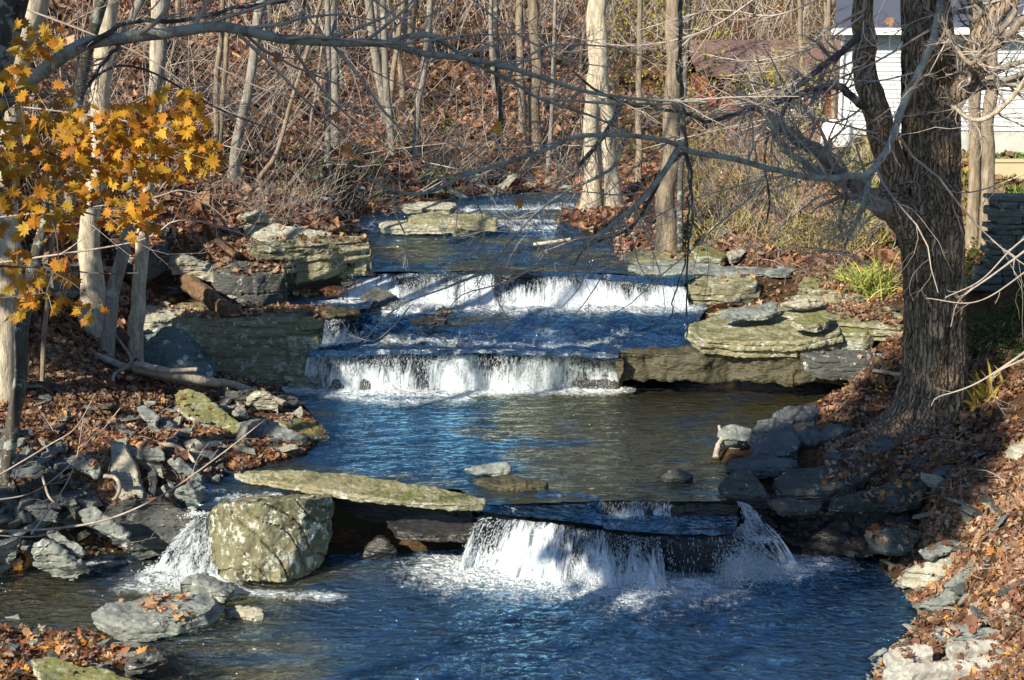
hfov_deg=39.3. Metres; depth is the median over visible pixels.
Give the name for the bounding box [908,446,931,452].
loose stone
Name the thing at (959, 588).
loose stone
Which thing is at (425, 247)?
stream water
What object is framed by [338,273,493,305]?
waterfall
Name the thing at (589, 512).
stream water
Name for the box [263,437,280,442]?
loose stone
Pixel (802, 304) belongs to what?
stone block
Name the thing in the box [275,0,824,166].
ground cover
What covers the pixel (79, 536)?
loose stone
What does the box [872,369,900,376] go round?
dead branch
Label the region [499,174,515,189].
loose stone
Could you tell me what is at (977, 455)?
loose stone
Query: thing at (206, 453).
flat rock
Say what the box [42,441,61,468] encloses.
loose stone
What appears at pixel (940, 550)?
flat rock
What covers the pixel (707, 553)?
rock ledge
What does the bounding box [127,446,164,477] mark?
flat rock
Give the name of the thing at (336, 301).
stream water
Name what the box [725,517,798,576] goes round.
waterfall
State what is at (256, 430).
loose stone
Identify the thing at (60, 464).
loose stone
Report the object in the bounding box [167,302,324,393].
rock ledge
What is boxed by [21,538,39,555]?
loose stone
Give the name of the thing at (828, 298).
stone block
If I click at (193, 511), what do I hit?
waterfall
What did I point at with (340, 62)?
woodland tree
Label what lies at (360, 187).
loose stone
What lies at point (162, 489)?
loose stone
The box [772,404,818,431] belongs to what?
stone block
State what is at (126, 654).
loose stone
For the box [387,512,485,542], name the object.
flat rock
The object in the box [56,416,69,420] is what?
loose stone
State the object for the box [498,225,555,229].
waterfall
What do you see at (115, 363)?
fallen log
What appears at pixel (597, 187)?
hillside tree
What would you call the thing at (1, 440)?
loose stone
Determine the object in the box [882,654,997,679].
flat rock
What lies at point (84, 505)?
loose stone
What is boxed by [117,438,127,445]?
loose stone
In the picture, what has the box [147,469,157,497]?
flat rock
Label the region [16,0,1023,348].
leaf litter
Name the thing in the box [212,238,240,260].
driftwood
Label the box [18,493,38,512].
loose stone
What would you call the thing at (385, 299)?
stone block
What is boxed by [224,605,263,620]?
stone block
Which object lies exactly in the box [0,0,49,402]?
pale tree
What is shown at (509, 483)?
flat rock
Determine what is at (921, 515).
loose stone
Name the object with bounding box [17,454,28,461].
loose stone
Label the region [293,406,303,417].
loose stone
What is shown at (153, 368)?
dead branch
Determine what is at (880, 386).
ground cover
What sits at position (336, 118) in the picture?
hanging leaf
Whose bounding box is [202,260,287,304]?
rock ledge
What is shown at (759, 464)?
flat rock
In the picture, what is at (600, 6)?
hillside tree
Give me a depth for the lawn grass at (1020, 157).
30.09 m
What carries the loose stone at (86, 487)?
on the ground at (352, 532)
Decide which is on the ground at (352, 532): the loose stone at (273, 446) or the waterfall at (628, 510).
the loose stone at (273, 446)
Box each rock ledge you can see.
[144,304,200,332]
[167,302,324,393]
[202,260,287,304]
[243,235,368,260]
[244,221,331,251]
[280,242,371,286]
[281,259,354,292]
[283,330,322,395]
[307,353,621,389]
[340,270,686,293]
[479,512,661,556]
[600,501,738,532]
[615,344,842,386]
[659,527,732,574]
[685,309,843,357]
[686,274,760,304]
[708,303,902,340]
[742,492,921,558]
[800,348,889,380]
[827,323,873,350]
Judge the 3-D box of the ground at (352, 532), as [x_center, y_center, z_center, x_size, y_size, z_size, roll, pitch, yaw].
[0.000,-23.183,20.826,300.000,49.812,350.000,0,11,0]
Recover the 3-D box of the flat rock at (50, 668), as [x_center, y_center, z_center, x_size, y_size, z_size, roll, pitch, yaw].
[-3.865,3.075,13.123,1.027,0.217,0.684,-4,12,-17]
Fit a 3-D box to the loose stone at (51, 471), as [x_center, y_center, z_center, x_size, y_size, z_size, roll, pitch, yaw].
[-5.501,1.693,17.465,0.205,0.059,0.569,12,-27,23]
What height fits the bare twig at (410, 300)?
1.024 m
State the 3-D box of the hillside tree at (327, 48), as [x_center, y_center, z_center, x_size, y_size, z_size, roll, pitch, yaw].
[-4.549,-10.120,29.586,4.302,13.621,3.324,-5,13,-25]
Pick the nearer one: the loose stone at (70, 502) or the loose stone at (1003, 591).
the loose stone at (1003, 591)
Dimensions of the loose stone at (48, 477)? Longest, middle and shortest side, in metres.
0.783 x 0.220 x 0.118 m
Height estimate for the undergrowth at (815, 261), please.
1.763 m
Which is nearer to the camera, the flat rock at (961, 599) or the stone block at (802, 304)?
the flat rock at (961, 599)
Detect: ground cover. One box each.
[241,90,460,198]
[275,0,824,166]
[861,297,901,396]
[964,235,1023,372]
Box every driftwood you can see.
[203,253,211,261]
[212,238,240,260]
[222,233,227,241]
[713,425,723,458]
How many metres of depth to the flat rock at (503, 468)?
18.18 m
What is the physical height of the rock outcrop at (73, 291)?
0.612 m
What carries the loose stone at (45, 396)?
on the ground at (352, 532)
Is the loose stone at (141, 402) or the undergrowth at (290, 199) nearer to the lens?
the loose stone at (141, 402)
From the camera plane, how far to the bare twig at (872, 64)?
18.00 m
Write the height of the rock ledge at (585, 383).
0.809 m
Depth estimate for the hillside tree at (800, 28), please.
42.01 m
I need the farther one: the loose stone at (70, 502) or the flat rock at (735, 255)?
the flat rock at (735, 255)
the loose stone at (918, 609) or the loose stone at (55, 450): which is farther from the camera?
the loose stone at (55, 450)
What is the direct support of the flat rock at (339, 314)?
on the rock ledge at (252, 348)
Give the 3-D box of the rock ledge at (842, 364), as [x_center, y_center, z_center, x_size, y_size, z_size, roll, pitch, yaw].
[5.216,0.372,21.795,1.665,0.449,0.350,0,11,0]
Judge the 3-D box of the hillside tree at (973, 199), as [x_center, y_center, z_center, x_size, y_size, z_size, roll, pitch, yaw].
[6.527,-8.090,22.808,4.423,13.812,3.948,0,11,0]
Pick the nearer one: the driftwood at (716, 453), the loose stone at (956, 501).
the loose stone at (956, 501)
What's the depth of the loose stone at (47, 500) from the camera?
17.03 m
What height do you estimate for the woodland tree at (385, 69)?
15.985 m
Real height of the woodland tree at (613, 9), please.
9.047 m
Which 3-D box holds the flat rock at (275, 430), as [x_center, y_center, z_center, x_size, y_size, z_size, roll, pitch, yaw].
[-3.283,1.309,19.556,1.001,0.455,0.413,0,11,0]
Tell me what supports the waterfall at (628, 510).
on the stream water at (659, 524)
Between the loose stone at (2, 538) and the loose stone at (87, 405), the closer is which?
the loose stone at (2, 538)
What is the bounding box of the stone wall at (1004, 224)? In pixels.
[965,193,1023,290]
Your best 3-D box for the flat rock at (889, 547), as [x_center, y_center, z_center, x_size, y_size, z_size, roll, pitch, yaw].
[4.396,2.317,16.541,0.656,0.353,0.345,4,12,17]
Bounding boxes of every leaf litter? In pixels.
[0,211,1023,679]
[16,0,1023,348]
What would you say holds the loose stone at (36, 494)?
on the ground at (352, 532)
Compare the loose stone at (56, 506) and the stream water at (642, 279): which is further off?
the stream water at (642, 279)
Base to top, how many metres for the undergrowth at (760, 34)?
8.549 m
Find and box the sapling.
[40,0,164,380]
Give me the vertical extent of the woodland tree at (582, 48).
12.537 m
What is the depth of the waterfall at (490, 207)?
31.40 m
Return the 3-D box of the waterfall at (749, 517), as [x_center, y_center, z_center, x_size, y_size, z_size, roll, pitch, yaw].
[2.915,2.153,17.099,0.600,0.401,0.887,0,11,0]
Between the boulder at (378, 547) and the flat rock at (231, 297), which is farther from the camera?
the flat rock at (231, 297)
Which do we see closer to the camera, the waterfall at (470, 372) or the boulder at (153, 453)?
the boulder at (153, 453)
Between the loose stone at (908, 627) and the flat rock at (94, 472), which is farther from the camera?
the flat rock at (94, 472)
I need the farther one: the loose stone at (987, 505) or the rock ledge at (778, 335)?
the rock ledge at (778, 335)
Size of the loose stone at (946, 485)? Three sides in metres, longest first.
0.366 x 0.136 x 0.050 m
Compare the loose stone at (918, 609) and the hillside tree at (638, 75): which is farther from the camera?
the hillside tree at (638, 75)
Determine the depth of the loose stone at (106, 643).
14.39 m
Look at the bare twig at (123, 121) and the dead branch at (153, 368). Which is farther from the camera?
the dead branch at (153, 368)
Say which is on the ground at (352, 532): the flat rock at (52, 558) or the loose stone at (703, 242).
the loose stone at (703, 242)
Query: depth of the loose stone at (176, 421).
19.42 m
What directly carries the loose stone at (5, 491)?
on the ground at (352, 532)
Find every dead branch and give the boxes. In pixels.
[111,332,140,380]
[133,361,196,372]
[533,238,570,245]
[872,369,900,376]
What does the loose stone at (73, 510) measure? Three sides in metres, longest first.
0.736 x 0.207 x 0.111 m
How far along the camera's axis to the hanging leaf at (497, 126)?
10.90 m
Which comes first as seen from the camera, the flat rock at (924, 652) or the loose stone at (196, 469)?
the flat rock at (924, 652)
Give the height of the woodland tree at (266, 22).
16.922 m
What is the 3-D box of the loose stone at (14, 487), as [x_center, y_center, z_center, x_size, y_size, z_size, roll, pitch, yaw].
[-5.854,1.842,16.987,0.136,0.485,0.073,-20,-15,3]
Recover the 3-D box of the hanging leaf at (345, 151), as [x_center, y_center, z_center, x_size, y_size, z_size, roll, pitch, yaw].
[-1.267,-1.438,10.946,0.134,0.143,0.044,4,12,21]
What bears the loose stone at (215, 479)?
on the ground at (352, 532)
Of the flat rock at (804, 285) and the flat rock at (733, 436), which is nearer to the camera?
the flat rock at (733, 436)
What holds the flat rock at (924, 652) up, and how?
on the ground at (352, 532)
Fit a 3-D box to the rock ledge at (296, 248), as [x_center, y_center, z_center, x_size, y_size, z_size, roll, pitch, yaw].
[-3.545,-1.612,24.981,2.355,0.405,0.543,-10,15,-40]
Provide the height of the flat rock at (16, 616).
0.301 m
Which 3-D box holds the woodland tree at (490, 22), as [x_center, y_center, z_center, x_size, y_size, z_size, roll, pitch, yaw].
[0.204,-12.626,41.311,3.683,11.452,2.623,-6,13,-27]
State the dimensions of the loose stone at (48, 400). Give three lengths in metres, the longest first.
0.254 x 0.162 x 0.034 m
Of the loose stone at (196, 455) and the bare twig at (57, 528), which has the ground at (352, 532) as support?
the loose stone at (196, 455)
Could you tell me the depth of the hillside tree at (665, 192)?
26.10 m
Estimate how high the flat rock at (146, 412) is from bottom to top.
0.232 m
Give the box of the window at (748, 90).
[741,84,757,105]
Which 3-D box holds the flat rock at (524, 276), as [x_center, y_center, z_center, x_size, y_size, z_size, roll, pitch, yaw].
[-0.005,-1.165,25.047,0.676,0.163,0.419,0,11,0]
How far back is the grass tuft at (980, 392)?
19.07 m
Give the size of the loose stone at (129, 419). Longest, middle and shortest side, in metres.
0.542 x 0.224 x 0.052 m
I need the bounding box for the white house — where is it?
[831,0,1023,153]
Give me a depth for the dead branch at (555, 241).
27.12 m
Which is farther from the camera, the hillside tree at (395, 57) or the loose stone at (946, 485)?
the hillside tree at (395, 57)
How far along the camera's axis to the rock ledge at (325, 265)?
23.79 m
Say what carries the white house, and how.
on the ground at (352, 532)
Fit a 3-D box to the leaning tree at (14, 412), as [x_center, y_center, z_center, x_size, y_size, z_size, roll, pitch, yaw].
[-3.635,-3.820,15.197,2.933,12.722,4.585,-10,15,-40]
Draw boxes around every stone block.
[178,572,235,602]
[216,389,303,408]
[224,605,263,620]
[304,492,482,546]
[359,287,401,309]
[437,305,452,316]
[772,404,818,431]
[780,297,825,310]
[794,293,866,303]
[1005,439,1023,459]
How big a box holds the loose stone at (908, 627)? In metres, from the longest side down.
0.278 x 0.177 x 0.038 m
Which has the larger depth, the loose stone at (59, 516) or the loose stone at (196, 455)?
the loose stone at (196, 455)
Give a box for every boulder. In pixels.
[124,647,186,679]
[137,444,165,461]
[207,493,334,582]
[231,406,248,420]
[246,391,278,412]
[358,535,397,559]
[718,469,767,499]
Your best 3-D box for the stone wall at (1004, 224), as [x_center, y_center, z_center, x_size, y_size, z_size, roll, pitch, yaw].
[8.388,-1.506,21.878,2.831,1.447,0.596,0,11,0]
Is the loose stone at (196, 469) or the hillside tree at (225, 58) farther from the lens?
the hillside tree at (225, 58)
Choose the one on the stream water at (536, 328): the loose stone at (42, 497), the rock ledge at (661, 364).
the rock ledge at (661, 364)
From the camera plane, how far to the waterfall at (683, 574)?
16.57 m
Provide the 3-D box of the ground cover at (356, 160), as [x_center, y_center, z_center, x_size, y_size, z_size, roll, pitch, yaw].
[-2.852,-4.356,32.326,3.183,2.267,11.736,3,12,12]
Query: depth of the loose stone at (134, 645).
14.57 m
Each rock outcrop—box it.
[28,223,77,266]
[41,253,79,297]
[108,226,170,282]
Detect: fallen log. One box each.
[88,348,132,371]
[132,360,287,406]
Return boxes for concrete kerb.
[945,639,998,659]
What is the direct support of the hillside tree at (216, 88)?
on the ground at (352, 532)
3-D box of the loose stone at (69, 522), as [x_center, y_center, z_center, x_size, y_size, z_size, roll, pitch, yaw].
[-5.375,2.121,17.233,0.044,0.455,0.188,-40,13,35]
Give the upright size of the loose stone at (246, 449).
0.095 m
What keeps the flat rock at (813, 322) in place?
on the rock ledge at (778, 335)
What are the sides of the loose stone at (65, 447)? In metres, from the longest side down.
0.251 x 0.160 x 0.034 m
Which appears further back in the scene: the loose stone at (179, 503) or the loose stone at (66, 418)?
the loose stone at (66, 418)
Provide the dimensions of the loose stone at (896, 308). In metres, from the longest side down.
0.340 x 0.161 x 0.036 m
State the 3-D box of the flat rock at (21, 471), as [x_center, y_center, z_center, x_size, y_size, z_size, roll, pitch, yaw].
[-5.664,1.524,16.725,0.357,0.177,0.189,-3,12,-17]
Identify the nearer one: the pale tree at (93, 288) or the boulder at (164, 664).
the boulder at (164, 664)
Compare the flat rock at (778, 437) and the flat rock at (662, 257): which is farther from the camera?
the flat rock at (662, 257)
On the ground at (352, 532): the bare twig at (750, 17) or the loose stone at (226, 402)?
the loose stone at (226, 402)
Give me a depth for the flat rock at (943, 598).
15.42 m
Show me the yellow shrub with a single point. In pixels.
(771, 83)
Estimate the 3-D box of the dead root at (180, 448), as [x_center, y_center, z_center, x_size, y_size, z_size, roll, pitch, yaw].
[-4.184,1.430,18.027,0.593,0.259,0.105,5,12,23]
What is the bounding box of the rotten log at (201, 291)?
[176,274,238,318]
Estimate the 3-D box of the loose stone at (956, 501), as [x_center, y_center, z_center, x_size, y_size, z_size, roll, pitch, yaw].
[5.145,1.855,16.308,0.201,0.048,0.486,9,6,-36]
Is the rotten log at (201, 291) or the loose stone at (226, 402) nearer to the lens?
the loose stone at (226, 402)
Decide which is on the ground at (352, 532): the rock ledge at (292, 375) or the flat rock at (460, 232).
the rock ledge at (292, 375)
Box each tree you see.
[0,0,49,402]
[0,0,107,487]
[0,0,810,206]
[61,0,145,216]
[77,0,118,338]
[99,0,167,357]
[126,0,155,361]
[155,74,164,187]
[175,0,181,25]
[212,0,224,153]
[219,0,231,151]
[227,0,266,182]
[243,0,247,25]
[250,0,322,188]
[264,0,272,48]
[296,0,305,56]
[309,0,331,135]
[311,0,1023,449]
[324,0,332,178]
[331,0,339,149]
[337,0,344,89]
[364,0,384,123]
[373,0,381,49]
[380,0,396,158]
[384,0,405,123]
[387,0,405,98]
[403,0,418,54]
[410,0,432,161]
[488,0,495,91]
[493,0,503,162]
[515,0,526,132]
[522,0,586,173]
[527,0,542,149]
[578,0,587,68]
[578,0,603,211]
[592,0,623,207]
[607,0,612,27]
[611,0,616,29]
[634,0,642,181]
[655,0,682,251]
[676,0,690,252]
[796,0,804,123]
[824,0,826,38]
[826,0,836,118]
[965,0,981,248]
[978,0,1000,252]
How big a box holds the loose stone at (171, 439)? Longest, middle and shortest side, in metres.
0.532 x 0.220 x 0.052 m
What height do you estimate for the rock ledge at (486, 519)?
0.848 m
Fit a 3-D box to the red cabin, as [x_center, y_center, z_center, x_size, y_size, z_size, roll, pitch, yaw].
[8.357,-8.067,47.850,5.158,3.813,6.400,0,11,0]
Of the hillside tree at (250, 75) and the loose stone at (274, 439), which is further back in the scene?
the hillside tree at (250, 75)
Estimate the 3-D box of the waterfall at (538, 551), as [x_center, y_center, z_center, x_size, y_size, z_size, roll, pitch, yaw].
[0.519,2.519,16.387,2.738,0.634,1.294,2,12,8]
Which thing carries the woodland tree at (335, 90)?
on the ground at (352, 532)
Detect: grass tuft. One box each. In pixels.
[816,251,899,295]
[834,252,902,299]
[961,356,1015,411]
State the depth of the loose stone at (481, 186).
33.19 m
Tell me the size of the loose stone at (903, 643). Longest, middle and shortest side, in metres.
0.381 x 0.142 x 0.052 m
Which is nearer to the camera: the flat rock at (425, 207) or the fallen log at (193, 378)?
the fallen log at (193, 378)
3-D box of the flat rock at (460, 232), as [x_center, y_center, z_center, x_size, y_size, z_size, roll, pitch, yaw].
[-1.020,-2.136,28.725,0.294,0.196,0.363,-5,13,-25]
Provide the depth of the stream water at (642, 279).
25.05 m
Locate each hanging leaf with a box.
[272,49,280,63]
[328,111,339,123]
[340,143,354,159]
[490,120,503,134]
[513,197,524,209]
[883,17,893,27]
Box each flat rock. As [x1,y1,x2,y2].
[0,527,28,573]
[5,614,19,618]
[10,462,41,478]
[25,504,57,521]
[31,538,89,580]
[31,657,129,679]
[46,470,61,506]
[46,530,85,556]
[64,454,101,478]
[78,507,130,540]
[91,592,223,641]
[99,497,207,559]
[110,440,146,500]
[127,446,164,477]
[137,405,159,428]
[143,326,217,376]
[145,418,173,431]
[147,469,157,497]
[167,254,215,282]
[167,456,202,480]
[174,389,252,440]
[174,480,207,508]
[182,439,217,458]
[227,294,237,301]
[234,469,486,510]
[236,419,307,442]
[238,210,277,223]
[275,418,328,441]
[309,304,360,325]
[377,220,451,234]
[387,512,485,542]
[395,201,456,213]
[407,211,499,231]
[411,315,447,326]
[452,228,468,238]
[465,461,512,475]
[473,475,548,490]
[496,268,530,278]
[619,249,695,264]
[628,261,795,277]
[645,274,713,287]
[661,469,693,481]
[689,245,725,264]
[717,424,751,449]
[718,305,780,320]
[725,451,798,478]
[726,248,745,263]
[747,417,801,459]
[759,301,778,309]
[765,497,822,516]
[772,459,880,500]
[791,313,831,332]
[797,277,850,295]
[797,424,850,447]
[821,449,871,462]
[828,478,928,512]
[864,526,922,555]
[865,432,902,454]
[869,648,886,661]
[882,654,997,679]
[883,643,933,666]
[895,557,952,589]
[901,452,929,468]
[915,561,973,612]
[918,538,959,560]
[932,465,950,476]
[932,624,998,642]
[958,592,969,603]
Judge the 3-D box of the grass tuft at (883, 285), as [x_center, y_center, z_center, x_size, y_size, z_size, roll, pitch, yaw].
[5.938,-0.927,23.820,1.548,1.120,1.436,0,11,0]
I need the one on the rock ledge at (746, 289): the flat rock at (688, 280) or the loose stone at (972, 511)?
the flat rock at (688, 280)
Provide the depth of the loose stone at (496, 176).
34.06 m
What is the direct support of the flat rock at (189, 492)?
in the stream water at (632, 439)
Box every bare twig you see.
[0,0,347,277]
[0,393,276,543]
[215,0,649,124]
[339,245,537,342]
[385,175,674,317]
[554,0,877,153]
[713,0,1023,221]
[721,9,870,144]
[926,238,1023,415]
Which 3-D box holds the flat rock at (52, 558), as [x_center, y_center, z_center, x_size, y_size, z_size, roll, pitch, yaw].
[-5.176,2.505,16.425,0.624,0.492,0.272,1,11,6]
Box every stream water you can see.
[0,541,919,679]
[185,379,838,510]
[196,489,285,511]
[231,296,375,316]
[306,293,707,355]
[308,349,618,357]
[342,270,685,286]
[357,191,708,280]
[474,490,601,524]
[601,515,739,535]
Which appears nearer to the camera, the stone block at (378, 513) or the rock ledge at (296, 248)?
the stone block at (378, 513)
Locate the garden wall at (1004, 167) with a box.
[995,159,1023,180]
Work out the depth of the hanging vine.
15.48 m
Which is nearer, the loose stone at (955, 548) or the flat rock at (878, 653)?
the flat rock at (878, 653)
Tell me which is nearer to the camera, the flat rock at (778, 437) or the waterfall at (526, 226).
the flat rock at (778, 437)
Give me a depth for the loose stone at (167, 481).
17.95 m
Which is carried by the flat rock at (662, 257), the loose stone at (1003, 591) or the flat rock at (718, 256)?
the flat rock at (718, 256)
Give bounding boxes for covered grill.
[821,119,852,146]
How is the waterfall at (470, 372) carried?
on the rock ledge at (585, 383)
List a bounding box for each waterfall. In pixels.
[153,514,217,577]
[191,492,266,513]
[305,353,617,390]
[322,318,358,346]
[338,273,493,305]
[390,302,434,312]
[459,518,665,590]
[468,205,573,208]
[494,276,687,307]
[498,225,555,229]
[605,501,670,516]
[670,559,729,578]
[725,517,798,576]
[739,502,766,533]
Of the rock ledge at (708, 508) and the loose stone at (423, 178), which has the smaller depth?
the rock ledge at (708, 508)
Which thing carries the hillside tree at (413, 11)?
on the ground at (352, 532)
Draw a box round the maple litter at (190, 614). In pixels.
[0,428,1023,678]
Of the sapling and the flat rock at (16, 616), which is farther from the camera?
the sapling
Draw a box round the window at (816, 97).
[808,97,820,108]
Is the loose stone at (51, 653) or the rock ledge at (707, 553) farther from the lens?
the rock ledge at (707, 553)
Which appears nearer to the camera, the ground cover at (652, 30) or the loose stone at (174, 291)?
the loose stone at (174, 291)
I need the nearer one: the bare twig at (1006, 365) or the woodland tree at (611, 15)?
the bare twig at (1006, 365)
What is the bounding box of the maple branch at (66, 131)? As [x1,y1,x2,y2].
[0,17,228,326]
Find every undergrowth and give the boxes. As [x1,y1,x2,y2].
[21,0,661,221]
[194,156,400,229]
[236,0,844,66]
[395,108,627,199]
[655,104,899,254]
[754,219,888,285]
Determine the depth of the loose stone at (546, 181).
34.41 m
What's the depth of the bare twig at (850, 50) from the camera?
18.27 m
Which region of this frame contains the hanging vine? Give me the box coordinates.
[669,0,693,337]
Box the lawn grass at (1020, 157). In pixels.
[837,141,1023,248]
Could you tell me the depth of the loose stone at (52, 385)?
19.24 m
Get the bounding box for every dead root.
[10,469,55,504]
[103,474,121,500]
[158,442,197,466]
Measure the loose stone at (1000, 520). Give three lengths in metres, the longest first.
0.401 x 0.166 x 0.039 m
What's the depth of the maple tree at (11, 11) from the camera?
9.96 m
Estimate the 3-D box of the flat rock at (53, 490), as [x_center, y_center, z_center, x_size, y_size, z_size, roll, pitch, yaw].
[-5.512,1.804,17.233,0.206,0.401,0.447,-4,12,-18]
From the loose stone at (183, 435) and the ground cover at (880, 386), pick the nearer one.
the loose stone at (183, 435)
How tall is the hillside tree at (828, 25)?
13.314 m
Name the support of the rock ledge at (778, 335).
on the rock ledge at (661, 364)
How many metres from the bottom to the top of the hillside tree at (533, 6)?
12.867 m
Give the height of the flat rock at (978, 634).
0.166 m
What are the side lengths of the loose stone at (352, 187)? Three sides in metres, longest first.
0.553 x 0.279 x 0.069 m
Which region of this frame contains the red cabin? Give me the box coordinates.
[682,40,840,113]
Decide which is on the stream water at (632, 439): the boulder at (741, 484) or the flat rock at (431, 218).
the boulder at (741, 484)
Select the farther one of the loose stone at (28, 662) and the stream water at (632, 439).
the stream water at (632, 439)
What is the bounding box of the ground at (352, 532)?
[0,0,1023,679]
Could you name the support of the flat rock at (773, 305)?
on the rock ledge at (778, 335)
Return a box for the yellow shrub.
[711,32,839,135]
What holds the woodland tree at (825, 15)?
on the ground at (352, 532)
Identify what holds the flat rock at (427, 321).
in the stream water at (536, 328)
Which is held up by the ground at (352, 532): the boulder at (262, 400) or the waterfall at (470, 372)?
the boulder at (262, 400)
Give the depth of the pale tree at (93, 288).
20.99 m
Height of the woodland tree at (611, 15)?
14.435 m
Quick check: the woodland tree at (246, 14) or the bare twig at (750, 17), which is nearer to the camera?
the bare twig at (750, 17)
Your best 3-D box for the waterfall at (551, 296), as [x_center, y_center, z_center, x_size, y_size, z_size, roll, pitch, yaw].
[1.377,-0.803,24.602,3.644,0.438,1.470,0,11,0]
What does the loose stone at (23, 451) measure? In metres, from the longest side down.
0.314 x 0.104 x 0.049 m
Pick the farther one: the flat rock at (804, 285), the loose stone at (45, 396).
the flat rock at (804, 285)
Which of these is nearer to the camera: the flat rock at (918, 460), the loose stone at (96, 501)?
the loose stone at (96, 501)
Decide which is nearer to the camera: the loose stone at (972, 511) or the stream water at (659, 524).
the loose stone at (972, 511)
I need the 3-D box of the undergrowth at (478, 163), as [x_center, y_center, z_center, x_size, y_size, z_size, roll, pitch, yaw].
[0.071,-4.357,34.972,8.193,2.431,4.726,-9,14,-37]
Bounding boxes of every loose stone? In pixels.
[0,428,32,435]
[0,435,3,452]
[0,487,18,503]
[0,488,11,494]
[0,514,13,522]
[0,533,7,539]
[1,502,31,523]
[3,503,16,505]
[4,642,20,650]
[6,519,44,537]
[7,500,41,516]
[7,502,57,513]
[7,518,34,529]
[10,479,21,500]
[12,452,19,463]
[12,668,33,673]
[17,437,25,446]
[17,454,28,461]
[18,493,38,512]
[20,444,28,454]
[20,479,40,493]
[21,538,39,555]
[22,657,30,667]
[23,445,33,462]
[25,638,46,646]
[28,379,61,389]
[31,629,46,634]
[32,491,40,497]
[34,444,63,464]
[36,399,51,404]
[36,511,70,528]
[37,394,51,401]
[37,471,66,483]
[38,438,55,458]
[39,494,46,499]
[40,498,52,502]
[41,423,64,432]
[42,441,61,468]
[42,490,92,502]
[42,503,60,508]
[45,469,55,472]
[47,650,59,658]
[49,458,72,470]
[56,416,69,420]
[57,514,66,518]
[58,515,72,523]
[62,445,67,453]
[62,519,79,525]
[63,472,69,491]
[64,498,76,505]
[64,503,80,519]
[74,483,89,499]
[74,528,91,542]
[75,491,86,497]
[76,496,102,506]
[80,503,94,508]
[81,454,91,459]
[82,404,100,411]
[88,663,108,668]
[89,638,112,648]
[97,404,115,408]
[100,642,141,651]
[108,423,136,436]
[111,651,136,663]
[116,415,140,420]
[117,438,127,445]
[139,398,144,406]
[155,484,171,500]
[157,475,181,487]
[162,437,178,452]
[166,437,177,440]
[167,289,182,293]
[167,483,176,503]
[171,416,182,428]
[174,431,188,439]
[176,497,184,506]
[180,427,193,432]
[186,441,220,451]
[186,463,206,482]
[192,453,202,458]
[198,420,212,423]
[203,440,226,449]
[206,449,217,463]
[206,461,224,470]
[210,457,223,464]
[211,475,219,482]
[218,398,232,405]
[219,405,234,411]
[231,443,254,454]
[235,425,247,443]
[247,425,262,435]
[250,407,258,411]
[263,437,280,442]
[266,443,277,451]
[278,444,297,452]
[287,195,298,203]
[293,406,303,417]
[342,185,355,190]
[343,195,354,199]
[351,162,366,170]
[353,185,364,188]
[375,186,392,195]
[418,172,431,179]
[447,189,467,197]
[474,182,499,193]
[479,174,502,179]
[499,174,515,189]
[544,176,551,184]
[696,240,710,245]
[710,227,726,240]
[871,663,885,669]
[876,566,890,577]
[880,559,897,567]
[889,306,902,310]
[897,636,909,646]
[902,624,917,634]
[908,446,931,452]
[910,463,921,471]
[912,512,930,518]
[912,603,927,612]
[920,472,944,488]
[930,483,949,494]
[943,606,957,609]
[944,497,969,504]
[949,581,967,594]
[952,546,973,550]
[958,510,969,521]
[959,504,982,516]
[969,605,982,618]
[972,452,986,458]
[980,492,1003,516]
[982,503,993,512]
[983,513,1007,539]
[996,578,1023,595]
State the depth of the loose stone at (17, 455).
17.10 m
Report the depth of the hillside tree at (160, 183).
25.20 m
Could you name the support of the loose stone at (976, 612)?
on the ground at (352, 532)
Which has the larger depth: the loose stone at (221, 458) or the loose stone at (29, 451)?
the loose stone at (221, 458)
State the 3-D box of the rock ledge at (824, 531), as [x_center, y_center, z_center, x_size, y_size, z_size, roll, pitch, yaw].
[3.934,2.276,17.610,2.255,0.824,1.088,5,12,23]
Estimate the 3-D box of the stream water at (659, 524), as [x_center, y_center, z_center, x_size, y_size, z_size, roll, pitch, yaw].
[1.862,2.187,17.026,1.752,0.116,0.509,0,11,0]
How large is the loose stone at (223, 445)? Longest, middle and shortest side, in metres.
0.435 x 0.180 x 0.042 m
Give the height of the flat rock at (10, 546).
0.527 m
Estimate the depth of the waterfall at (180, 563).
16.77 m
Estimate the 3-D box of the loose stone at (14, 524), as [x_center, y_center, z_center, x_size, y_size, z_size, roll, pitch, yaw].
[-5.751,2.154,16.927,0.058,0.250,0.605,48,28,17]
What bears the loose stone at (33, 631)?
on the ground at (352, 532)

